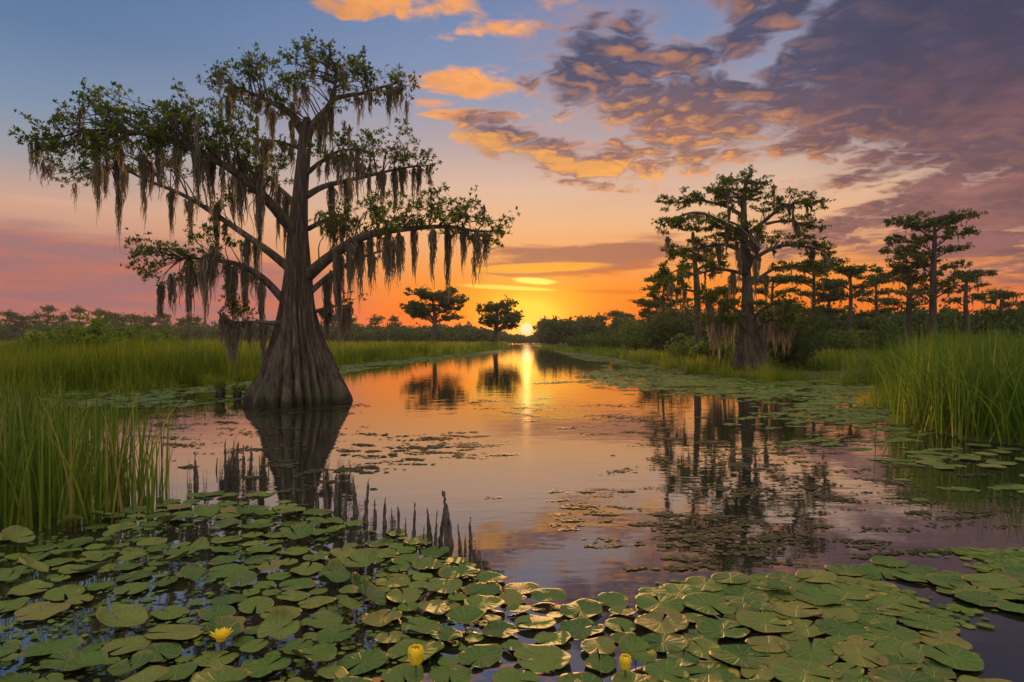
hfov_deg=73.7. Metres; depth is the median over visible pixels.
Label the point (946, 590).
lily pad
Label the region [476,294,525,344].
round tree
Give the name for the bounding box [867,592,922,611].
lily pad
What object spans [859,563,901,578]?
lily pad
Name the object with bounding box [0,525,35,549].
lily pad
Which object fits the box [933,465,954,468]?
lily pad
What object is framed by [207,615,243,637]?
lily pad
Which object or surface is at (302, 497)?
cypress knee
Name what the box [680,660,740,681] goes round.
lily pad
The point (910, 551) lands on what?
lily pads
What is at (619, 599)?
lily pad
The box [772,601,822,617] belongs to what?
lily pad
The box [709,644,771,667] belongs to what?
lily pad
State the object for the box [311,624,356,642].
lily pad
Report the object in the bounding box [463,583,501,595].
lily pad
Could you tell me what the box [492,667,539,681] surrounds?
lily pad
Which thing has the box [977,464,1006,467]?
lily pad
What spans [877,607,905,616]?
lily pad
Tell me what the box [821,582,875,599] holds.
lily pad
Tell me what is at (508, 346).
bank
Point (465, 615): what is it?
lily pad
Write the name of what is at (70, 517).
lily pad
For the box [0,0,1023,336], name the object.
sky
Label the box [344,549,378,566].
lily pad
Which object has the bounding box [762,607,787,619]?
lily pad
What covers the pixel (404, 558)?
lily pad
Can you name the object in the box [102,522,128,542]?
lily pad
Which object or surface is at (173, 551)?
lily pad
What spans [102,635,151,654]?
lily pad
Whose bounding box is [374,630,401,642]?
lily pad
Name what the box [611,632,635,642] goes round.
lily pad
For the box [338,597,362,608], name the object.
lily pad
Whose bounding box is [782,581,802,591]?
lily pad
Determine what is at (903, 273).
cypress tree
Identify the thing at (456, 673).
lily pad
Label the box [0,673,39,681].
lily pad
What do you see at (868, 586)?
lily pad
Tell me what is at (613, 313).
narrow tree
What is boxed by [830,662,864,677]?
lily pad
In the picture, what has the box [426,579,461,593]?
lily pad
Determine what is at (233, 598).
lily pad
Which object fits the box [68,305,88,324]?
cypress tree
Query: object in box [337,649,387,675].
lily pad
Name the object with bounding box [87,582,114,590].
lily pad
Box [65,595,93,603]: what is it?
lily pad
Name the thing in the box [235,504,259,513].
lily pad
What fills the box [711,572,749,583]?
lily pad
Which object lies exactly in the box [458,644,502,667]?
lily pad
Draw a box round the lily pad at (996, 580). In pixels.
[962,573,1021,588]
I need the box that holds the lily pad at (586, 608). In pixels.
[560,598,601,618]
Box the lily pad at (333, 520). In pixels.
[319,517,343,522]
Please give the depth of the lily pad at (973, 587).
4.36 m
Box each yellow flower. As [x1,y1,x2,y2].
[209,627,233,650]
[408,644,423,677]
[619,654,631,677]
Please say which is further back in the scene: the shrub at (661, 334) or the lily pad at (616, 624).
the shrub at (661, 334)
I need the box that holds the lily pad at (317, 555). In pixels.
[302,551,329,560]
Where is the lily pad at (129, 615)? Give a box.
[96,604,148,626]
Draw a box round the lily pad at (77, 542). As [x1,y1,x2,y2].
[56,537,93,547]
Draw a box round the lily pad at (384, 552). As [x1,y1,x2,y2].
[377,548,398,557]
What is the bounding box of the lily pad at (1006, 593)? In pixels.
[988,588,1023,599]
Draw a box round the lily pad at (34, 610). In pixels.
[14,601,70,620]
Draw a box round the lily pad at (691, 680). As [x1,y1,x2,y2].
[679,678,703,681]
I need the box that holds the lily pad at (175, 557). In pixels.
[156,550,189,561]
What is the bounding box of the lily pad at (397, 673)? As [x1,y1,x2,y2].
[382,663,423,681]
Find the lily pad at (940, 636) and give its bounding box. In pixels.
[918,629,972,649]
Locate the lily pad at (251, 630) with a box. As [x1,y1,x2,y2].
[243,625,259,633]
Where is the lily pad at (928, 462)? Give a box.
[916,459,945,464]
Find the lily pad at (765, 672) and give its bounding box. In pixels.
[741,665,774,681]
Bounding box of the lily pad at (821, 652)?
[781,635,843,665]
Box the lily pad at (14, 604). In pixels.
[0,597,30,612]
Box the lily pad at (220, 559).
[208,555,240,564]
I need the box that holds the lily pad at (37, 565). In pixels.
[18,554,48,578]
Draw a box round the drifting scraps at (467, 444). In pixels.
[337,431,519,469]
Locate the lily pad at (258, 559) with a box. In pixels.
[244,554,277,564]
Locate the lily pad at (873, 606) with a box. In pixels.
[841,598,880,613]
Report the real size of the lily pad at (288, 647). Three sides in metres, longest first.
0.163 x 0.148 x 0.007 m
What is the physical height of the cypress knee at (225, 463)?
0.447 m
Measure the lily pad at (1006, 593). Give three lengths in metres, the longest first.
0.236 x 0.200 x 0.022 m
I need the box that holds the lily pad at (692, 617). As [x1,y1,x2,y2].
[683,613,705,622]
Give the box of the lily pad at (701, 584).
[685,576,727,591]
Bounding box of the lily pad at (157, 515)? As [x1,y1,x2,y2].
[143,512,169,518]
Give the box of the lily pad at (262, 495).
[250,491,276,497]
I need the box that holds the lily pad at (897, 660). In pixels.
[876,655,922,670]
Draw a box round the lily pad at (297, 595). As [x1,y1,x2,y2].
[276,590,307,600]
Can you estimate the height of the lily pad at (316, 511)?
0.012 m
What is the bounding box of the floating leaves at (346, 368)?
[45,350,502,407]
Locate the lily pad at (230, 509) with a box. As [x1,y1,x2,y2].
[220,506,245,512]
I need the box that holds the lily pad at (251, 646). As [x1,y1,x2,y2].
[239,639,268,651]
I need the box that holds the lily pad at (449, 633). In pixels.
[430,626,462,640]
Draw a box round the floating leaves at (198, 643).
[0,505,503,681]
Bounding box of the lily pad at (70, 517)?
[55,514,85,522]
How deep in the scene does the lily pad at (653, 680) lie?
3.16 m
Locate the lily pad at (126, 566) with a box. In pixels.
[110,562,143,570]
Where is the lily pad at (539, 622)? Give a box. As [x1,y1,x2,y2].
[514,614,556,628]
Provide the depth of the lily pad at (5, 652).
3.33 m
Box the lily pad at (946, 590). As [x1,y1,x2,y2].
[936,586,965,594]
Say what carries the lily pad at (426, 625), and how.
on the floating leaves at (198, 643)
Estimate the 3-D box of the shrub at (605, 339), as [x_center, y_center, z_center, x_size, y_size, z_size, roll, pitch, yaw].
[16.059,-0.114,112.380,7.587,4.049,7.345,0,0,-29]
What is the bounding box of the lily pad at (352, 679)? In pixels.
[332,676,374,681]
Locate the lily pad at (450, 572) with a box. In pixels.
[438,566,479,578]
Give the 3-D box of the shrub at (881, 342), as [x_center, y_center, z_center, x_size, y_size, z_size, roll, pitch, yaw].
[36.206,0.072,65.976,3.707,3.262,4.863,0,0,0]
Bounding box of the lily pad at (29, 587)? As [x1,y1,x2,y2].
[7,579,53,595]
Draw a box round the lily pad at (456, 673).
[428,664,471,681]
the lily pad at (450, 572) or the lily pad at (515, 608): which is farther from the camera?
the lily pad at (450, 572)
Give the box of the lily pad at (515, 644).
[501,639,522,649]
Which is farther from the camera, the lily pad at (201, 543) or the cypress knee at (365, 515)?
the cypress knee at (365, 515)
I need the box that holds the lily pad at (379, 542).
[365,537,393,546]
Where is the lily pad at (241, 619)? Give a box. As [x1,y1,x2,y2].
[228,616,246,627]
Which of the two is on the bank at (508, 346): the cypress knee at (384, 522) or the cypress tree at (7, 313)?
the cypress tree at (7, 313)
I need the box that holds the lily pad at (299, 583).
[279,578,316,590]
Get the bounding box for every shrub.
[0,328,70,350]
[29,310,175,349]
[561,332,595,347]
[585,328,628,347]
[611,318,657,352]
[631,307,693,354]
[663,333,704,360]
[687,334,733,366]
[760,315,821,369]
[768,288,838,352]
[810,326,878,351]
[863,325,911,352]
[927,325,984,343]
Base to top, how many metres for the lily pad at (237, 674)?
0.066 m
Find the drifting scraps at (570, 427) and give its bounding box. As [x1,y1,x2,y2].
[433,398,710,434]
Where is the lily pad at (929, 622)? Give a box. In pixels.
[898,612,960,634]
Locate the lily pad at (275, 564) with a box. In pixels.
[256,560,282,570]
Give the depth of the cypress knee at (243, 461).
8.58 m
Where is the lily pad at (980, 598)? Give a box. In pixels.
[951,590,1006,606]
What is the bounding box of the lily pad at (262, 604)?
[238,596,273,613]
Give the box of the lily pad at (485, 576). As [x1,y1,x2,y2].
[475,570,506,581]
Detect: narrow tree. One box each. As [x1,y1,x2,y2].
[593,312,611,326]
[609,309,622,325]
[620,311,637,320]
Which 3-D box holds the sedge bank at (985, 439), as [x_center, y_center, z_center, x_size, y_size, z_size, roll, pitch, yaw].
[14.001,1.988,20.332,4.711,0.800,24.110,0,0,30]
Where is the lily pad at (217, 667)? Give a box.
[202,665,233,670]
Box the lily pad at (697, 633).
[683,630,718,643]
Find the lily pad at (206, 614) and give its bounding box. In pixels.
[198,604,235,620]
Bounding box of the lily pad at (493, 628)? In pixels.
[482,620,518,637]
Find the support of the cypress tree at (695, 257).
on the bank at (809, 373)
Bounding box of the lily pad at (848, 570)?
[825,564,867,575]
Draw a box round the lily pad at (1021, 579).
[1014,577,1023,585]
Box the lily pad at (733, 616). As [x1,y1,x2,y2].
[722,614,736,621]
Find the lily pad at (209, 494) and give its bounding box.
[198,490,224,497]
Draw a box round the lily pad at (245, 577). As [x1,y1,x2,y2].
[224,571,257,586]
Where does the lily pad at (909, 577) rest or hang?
on the water
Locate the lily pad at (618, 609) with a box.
[609,605,635,615]
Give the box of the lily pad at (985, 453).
[975,452,997,455]
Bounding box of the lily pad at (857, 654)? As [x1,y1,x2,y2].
[831,642,888,667]
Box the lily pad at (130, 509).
[124,505,150,512]
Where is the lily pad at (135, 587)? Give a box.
[112,582,149,593]
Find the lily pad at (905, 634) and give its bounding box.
[865,622,921,643]
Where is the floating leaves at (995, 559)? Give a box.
[655,547,1023,628]
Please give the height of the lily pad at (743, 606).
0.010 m
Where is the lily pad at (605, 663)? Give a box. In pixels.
[584,652,616,672]
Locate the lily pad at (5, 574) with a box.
[0,567,22,580]
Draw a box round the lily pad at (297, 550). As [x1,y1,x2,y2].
[279,547,309,554]
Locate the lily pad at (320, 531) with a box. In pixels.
[312,528,338,534]
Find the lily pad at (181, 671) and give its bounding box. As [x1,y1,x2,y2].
[157,661,196,680]
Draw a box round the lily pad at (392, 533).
[386,529,407,535]
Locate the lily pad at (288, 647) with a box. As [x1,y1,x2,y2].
[282,638,312,654]
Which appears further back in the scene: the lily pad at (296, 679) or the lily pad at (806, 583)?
the lily pad at (806, 583)
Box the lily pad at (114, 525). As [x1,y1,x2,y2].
[107,522,135,529]
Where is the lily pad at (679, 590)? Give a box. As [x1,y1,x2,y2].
[659,583,701,598]
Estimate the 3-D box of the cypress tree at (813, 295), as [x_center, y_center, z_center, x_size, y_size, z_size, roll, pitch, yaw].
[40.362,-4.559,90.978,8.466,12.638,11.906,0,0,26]
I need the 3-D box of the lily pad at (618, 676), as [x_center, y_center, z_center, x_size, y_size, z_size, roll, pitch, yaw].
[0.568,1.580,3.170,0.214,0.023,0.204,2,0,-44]
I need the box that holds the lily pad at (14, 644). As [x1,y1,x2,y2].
[0,639,21,649]
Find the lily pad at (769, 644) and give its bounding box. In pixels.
[745,636,791,652]
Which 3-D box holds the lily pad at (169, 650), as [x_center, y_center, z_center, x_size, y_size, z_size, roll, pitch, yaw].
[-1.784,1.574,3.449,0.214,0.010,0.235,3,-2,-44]
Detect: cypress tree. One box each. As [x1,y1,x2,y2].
[0,309,21,339]
[8,29,520,408]
[11,312,33,328]
[26,310,41,326]
[39,303,59,324]
[54,311,71,325]
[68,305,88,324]
[89,308,110,320]
[103,309,120,326]
[110,312,129,326]
[121,313,141,326]
[137,313,158,327]
[154,312,173,327]
[173,316,187,328]
[192,314,202,327]
[320,315,336,328]
[348,318,357,328]
[365,314,385,329]
[388,315,401,329]
[399,285,469,343]
[627,297,660,349]
[635,272,691,321]
[643,164,837,372]
[645,236,730,363]
[700,284,754,340]
[739,272,809,343]
[781,257,849,322]
[806,282,847,321]
[819,260,883,339]
[854,274,902,317]
[871,256,944,345]
[878,208,988,339]
[938,269,997,333]
[970,287,1023,321]
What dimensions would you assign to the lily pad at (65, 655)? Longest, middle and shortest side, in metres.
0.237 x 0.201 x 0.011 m
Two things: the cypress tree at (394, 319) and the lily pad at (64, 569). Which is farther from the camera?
the cypress tree at (394, 319)
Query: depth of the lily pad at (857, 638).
3.60 m
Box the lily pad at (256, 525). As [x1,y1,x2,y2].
[244,522,272,527]
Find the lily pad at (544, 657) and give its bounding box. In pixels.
[514,644,570,671]
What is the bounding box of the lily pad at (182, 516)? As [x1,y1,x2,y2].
[170,513,192,520]
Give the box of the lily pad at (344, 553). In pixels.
[330,547,355,557]
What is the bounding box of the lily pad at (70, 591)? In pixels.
[43,584,84,600]
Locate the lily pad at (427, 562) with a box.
[412,557,449,568]
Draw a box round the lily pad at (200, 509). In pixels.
[194,504,218,523]
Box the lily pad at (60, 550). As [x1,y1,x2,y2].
[51,548,79,553]
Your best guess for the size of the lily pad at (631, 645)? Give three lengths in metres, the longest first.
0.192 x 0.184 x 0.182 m
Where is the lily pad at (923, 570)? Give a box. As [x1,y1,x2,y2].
[896,564,942,576]
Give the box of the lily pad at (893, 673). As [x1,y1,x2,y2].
[868,665,944,681]
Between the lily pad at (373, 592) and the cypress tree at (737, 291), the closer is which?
the lily pad at (373, 592)
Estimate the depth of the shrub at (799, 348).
36.25 m
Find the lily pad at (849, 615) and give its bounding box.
[819,608,858,622]
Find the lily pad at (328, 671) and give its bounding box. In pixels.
[317,665,347,678]
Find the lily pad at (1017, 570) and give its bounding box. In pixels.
[1001,564,1023,576]
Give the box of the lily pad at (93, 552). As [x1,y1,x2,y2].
[82,549,120,555]
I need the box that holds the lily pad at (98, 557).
[86,553,114,560]
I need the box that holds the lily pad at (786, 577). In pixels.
[766,572,801,582]
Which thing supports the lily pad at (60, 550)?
on the water
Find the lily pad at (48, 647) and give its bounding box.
[19,637,83,656]
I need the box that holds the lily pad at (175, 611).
[149,605,189,619]
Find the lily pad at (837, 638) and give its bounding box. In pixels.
[825,635,853,643]
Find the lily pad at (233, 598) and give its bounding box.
[211,594,245,604]
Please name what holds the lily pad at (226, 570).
on the water
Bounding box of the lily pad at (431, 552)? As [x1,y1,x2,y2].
[421,545,448,557]
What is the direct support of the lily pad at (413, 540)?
on the water
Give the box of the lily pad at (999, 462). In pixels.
[985,460,1017,464]
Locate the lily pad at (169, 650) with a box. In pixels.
[136,642,182,661]
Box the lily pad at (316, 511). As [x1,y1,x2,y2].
[303,508,331,514]
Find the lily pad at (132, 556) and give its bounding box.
[116,551,147,560]
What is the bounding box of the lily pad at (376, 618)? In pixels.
[361,609,401,626]
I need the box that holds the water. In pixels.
[0,343,1023,681]
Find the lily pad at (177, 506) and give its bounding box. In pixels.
[167,503,191,508]
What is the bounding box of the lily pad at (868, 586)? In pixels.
[856,577,900,591]
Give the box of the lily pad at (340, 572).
[320,559,350,581]
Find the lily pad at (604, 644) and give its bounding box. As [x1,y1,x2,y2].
[581,636,614,653]
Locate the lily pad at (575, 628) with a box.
[560,617,604,639]
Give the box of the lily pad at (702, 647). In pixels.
[683,638,721,659]
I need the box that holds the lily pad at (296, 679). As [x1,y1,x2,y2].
[270,676,305,681]
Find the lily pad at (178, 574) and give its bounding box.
[176,570,205,577]
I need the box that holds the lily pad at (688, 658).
[666,649,699,666]
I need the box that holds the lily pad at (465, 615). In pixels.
[445,606,485,627]
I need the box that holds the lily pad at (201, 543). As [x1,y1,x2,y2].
[180,536,209,554]
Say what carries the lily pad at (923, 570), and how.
on the water
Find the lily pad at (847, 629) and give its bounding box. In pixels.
[815,618,869,637]
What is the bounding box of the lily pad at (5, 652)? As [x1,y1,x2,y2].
[0,648,15,659]
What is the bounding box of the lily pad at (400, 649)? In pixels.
[387,638,444,661]
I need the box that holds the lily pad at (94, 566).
[70,562,108,570]
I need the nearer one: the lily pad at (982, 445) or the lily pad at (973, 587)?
the lily pad at (973, 587)
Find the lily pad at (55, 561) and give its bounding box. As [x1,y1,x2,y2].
[43,558,75,565]
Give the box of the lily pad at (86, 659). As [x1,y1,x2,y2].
[67,650,107,668]
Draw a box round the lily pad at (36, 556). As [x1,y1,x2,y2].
[17,551,50,562]
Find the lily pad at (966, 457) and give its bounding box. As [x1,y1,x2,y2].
[958,456,980,459]
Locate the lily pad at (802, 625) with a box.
[787,619,826,636]
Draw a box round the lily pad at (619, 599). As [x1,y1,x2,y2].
[597,592,628,606]
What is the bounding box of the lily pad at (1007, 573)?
[995,571,1023,580]
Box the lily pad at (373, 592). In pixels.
[351,572,386,605]
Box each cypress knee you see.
[193,451,198,482]
[223,439,226,465]
[236,442,238,467]
[242,445,245,467]
[249,445,252,467]
[292,479,294,493]
[301,480,304,501]
[313,468,318,507]
[321,469,328,508]
[333,470,337,506]
[344,481,347,511]
[352,475,358,513]
[363,480,368,523]
[373,499,376,520]
[382,497,386,525]
[391,507,392,528]
[396,505,400,533]
[412,502,415,536]
[427,508,432,544]
[434,510,437,545]
[438,514,442,544]
[442,490,453,546]
[457,524,461,547]
[468,517,472,544]
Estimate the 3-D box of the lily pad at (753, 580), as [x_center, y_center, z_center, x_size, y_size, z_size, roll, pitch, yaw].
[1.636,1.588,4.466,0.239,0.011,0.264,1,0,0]
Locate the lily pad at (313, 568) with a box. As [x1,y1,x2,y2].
[290,562,323,574]
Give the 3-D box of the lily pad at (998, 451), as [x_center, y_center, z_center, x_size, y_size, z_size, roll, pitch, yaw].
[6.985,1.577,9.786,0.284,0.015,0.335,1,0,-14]
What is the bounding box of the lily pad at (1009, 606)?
[994,601,1023,612]
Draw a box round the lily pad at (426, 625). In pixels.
[401,616,442,633]
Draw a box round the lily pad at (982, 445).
[965,443,990,446]
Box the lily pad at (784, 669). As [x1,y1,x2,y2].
[768,657,842,681]
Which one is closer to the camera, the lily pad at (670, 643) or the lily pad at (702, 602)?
the lily pad at (670, 643)
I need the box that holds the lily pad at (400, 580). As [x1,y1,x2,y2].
[375,573,410,586]
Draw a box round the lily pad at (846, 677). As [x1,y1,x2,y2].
[832,672,888,681]
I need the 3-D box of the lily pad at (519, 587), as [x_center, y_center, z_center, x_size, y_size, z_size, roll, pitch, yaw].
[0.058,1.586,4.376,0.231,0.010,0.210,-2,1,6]
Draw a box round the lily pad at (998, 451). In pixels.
[988,449,1011,452]
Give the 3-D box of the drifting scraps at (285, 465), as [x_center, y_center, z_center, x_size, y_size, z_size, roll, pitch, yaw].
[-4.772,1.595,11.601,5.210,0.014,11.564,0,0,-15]
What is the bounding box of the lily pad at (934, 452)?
[927,451,949,455]
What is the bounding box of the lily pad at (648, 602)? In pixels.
[635,592,684,613]
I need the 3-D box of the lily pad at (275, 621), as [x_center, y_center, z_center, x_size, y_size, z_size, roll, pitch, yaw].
[-1.243,1.509,3.638,0.207,0.086,0.218,13,12,38]
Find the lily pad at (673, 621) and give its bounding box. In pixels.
[634,607,688,633]
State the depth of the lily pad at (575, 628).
3.77 m
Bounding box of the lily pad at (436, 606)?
[418,599,459,614]
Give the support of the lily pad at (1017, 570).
on the water
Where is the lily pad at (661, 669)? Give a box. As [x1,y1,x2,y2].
[643,659,689,681]
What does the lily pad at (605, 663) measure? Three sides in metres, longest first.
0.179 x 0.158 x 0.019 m
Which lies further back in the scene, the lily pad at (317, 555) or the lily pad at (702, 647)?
the lily pad at (317, 555)
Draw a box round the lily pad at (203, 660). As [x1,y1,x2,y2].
[193,650,238,666]
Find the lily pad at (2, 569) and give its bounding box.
[0,568,13,571]
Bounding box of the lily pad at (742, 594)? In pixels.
[717,587,769,604]
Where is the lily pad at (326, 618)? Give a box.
[301,610,342,627]
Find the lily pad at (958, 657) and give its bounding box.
[920,643,983,670]
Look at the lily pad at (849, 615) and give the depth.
3.95 m
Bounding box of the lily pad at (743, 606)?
[727,601,759,612]
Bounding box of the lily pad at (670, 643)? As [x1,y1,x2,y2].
[641,632,689,652]
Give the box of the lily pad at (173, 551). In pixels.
[162,545,192,554]
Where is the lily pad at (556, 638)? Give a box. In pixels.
[534,631,570,644]
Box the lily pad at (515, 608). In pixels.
[506,604,531,611]
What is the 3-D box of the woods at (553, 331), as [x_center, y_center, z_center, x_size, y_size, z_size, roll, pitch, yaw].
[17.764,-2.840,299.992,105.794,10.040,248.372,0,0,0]
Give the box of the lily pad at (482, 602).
[464,595,504,609]
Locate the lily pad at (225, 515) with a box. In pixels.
[214,513,240,517]
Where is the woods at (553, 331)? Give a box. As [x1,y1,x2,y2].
[488,313,692,345]
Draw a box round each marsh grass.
[0,336,416,365]
[0,336,502,355]
[4,340,516,347]
[534,343,901,357]
[629,345,894,376]
[729,347,897,367]
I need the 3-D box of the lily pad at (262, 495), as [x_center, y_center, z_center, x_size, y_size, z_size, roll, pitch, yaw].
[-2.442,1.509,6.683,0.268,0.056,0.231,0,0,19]
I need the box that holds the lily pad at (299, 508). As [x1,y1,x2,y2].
[281,507,305,512]
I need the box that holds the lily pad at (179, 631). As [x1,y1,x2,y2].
[143,624,202,639]
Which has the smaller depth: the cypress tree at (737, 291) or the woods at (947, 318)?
the cypress tree at (737, 291)
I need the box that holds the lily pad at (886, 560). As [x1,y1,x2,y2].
[870,556,908,566]
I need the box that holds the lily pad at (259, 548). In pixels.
[246,544,281,552]
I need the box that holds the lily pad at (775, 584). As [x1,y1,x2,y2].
[766,579,791,591]
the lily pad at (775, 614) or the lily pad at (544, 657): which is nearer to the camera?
the lily pad at (544, 657)
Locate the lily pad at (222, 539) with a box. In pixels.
[210,536,242,542]
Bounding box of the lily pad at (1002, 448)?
[997,447,1020,449]
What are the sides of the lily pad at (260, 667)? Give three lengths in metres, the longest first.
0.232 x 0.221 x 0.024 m
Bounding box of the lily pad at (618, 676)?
[611,670,651,681]
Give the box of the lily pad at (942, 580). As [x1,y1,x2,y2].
[926,573,969,589]
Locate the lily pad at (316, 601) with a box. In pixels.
[298,596,335,608]
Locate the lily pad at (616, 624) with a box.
[604,617,635,631]
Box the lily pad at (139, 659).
[107,649,154,674]
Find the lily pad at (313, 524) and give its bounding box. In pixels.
[291,520,320,528]
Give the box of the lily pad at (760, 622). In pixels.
[736,609,794,632]
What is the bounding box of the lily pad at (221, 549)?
[210,546,241,551]
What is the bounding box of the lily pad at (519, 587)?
[503,582,538,593]
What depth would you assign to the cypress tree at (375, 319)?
279.48 m
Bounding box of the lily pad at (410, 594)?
[386,587,421,602]
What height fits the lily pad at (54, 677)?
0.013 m
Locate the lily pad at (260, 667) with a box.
[240,655,291,677]
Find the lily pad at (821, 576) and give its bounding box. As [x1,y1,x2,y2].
[795,570,836,582]
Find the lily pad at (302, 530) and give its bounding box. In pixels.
[280,524,313,538]
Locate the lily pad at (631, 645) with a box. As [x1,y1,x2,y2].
[618,634,656,662]
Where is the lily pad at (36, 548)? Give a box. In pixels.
[26,543,56,551]
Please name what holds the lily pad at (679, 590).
on the water
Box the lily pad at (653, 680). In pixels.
[647,678,661,681]
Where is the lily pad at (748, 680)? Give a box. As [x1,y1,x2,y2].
[728,678,769,681]
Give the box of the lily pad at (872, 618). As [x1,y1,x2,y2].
[857,611,896,625]
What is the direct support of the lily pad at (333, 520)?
on the water
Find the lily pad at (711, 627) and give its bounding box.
[696,617,749,638]
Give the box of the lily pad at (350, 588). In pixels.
[339,584,362,592]
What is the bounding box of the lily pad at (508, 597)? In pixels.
[498,590,526,604]
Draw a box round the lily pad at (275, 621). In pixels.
[257,606,299,639]
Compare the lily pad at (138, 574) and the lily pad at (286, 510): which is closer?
the lily pad at (138, 574)
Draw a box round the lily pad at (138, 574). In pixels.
[116,569,152,581]
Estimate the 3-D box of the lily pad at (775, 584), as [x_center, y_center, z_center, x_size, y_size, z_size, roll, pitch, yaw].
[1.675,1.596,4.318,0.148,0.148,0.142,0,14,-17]
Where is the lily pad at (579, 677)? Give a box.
[557,672,604,681]
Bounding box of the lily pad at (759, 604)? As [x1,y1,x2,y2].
[751,600,774,610]
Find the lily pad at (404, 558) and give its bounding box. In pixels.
[390,554,419,564]
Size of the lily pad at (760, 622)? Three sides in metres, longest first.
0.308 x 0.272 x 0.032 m
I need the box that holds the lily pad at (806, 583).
[799,581,824,588]
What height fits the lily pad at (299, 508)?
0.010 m
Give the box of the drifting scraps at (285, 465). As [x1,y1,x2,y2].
[143,403,393,511]
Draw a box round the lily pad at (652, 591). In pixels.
[638,587,669,595]
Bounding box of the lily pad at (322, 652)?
[291,643,336,661]
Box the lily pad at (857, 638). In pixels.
[847,635,875,645]
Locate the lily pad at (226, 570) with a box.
[207,563,248,577]
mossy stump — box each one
[211,377,231,398]
[229,381,246,398]
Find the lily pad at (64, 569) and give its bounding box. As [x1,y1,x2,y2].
[58,564,87,573]
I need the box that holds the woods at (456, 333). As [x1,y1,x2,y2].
[0,319,491,342]
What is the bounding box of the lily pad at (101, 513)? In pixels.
[89,511,116,523]
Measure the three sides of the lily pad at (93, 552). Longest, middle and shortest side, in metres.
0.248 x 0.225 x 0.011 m
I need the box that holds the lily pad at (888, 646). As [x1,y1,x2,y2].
[873,636,924,662]
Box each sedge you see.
[3,345,916,419]
[830,315,1023,446]
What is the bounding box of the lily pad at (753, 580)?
[743,577,777,589]
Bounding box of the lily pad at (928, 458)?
[918,457,941,459]
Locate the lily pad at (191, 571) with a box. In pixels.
[180,563,207,580]
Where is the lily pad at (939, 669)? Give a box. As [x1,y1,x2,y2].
[912,658,955,678]
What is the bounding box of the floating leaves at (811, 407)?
[533,365,910,430]
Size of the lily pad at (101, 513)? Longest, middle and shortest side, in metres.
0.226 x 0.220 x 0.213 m
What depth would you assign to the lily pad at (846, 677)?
3.19 m
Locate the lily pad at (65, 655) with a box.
[39,649,87,670]
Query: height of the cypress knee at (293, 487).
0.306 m
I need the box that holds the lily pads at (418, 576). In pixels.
[0,491,1023,665]
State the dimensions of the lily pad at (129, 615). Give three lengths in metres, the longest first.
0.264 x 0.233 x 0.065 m
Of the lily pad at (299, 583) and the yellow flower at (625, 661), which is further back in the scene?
the lily pad at (299, 583)
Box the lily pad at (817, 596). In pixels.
[788,586,841,604]
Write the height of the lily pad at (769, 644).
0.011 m
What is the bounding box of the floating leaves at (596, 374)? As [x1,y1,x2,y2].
[556,351,690,379]
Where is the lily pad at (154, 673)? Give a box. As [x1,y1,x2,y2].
[119,665,168,681]
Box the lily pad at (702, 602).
[682,592,735,614]
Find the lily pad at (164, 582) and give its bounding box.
[151,576,177,585]
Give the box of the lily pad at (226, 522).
[214,517,241,527]
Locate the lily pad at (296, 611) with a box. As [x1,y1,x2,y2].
[260,606,301,618]
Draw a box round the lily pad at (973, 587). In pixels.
[963,585,989,592]
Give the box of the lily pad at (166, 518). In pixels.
[156,513,179,521]
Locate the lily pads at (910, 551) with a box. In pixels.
[724,450,1022,559]
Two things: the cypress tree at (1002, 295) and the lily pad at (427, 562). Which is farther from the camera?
the cypress tree at (1002, 295)
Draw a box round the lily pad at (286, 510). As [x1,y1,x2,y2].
[272,507,295,513]
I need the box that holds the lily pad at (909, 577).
[892,572,930,581]
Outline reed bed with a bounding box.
[0,364,187,530]
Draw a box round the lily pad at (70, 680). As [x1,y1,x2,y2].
[58,679,77,681]
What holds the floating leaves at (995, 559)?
on the water
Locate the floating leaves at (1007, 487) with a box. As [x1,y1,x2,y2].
[723,409,1023,501]
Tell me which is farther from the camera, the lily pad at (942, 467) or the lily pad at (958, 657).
the lily pad at (942, 467)
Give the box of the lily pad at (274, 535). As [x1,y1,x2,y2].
[262,531,285,537]
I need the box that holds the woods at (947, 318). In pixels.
[650,302,1023,347]
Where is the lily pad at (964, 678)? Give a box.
[957,675,1011,681]
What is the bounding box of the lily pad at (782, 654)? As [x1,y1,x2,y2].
[765,652,796,658]
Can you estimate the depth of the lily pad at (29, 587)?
4.38 m
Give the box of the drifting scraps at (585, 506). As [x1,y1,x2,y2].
[484,486,681,570]
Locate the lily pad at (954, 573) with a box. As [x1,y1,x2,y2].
[942,570,965,579]
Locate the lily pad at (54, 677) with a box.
[34,673,63,681]
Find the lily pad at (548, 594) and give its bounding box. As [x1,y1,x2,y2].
[530,588,566,600]
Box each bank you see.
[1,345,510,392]
[525,342,871,379]
[902,383,1021,445]
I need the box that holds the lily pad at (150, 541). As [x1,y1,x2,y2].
[136,537,167,545]
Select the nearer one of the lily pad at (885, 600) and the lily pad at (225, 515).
the lily pad at (885, 600)
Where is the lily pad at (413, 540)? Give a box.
[404,534,432,544]
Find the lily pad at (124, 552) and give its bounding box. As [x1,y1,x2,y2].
[119,548,145,554]
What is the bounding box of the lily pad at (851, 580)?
[834,576,858,583]
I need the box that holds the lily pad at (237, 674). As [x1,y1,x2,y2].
[190,667,248,681]
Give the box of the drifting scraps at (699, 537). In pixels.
[606,417,918,570]
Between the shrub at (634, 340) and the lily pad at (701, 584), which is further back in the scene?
the shrub at (634, 340)
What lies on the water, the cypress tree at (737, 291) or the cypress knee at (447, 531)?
the cypress knee at (447, 531)

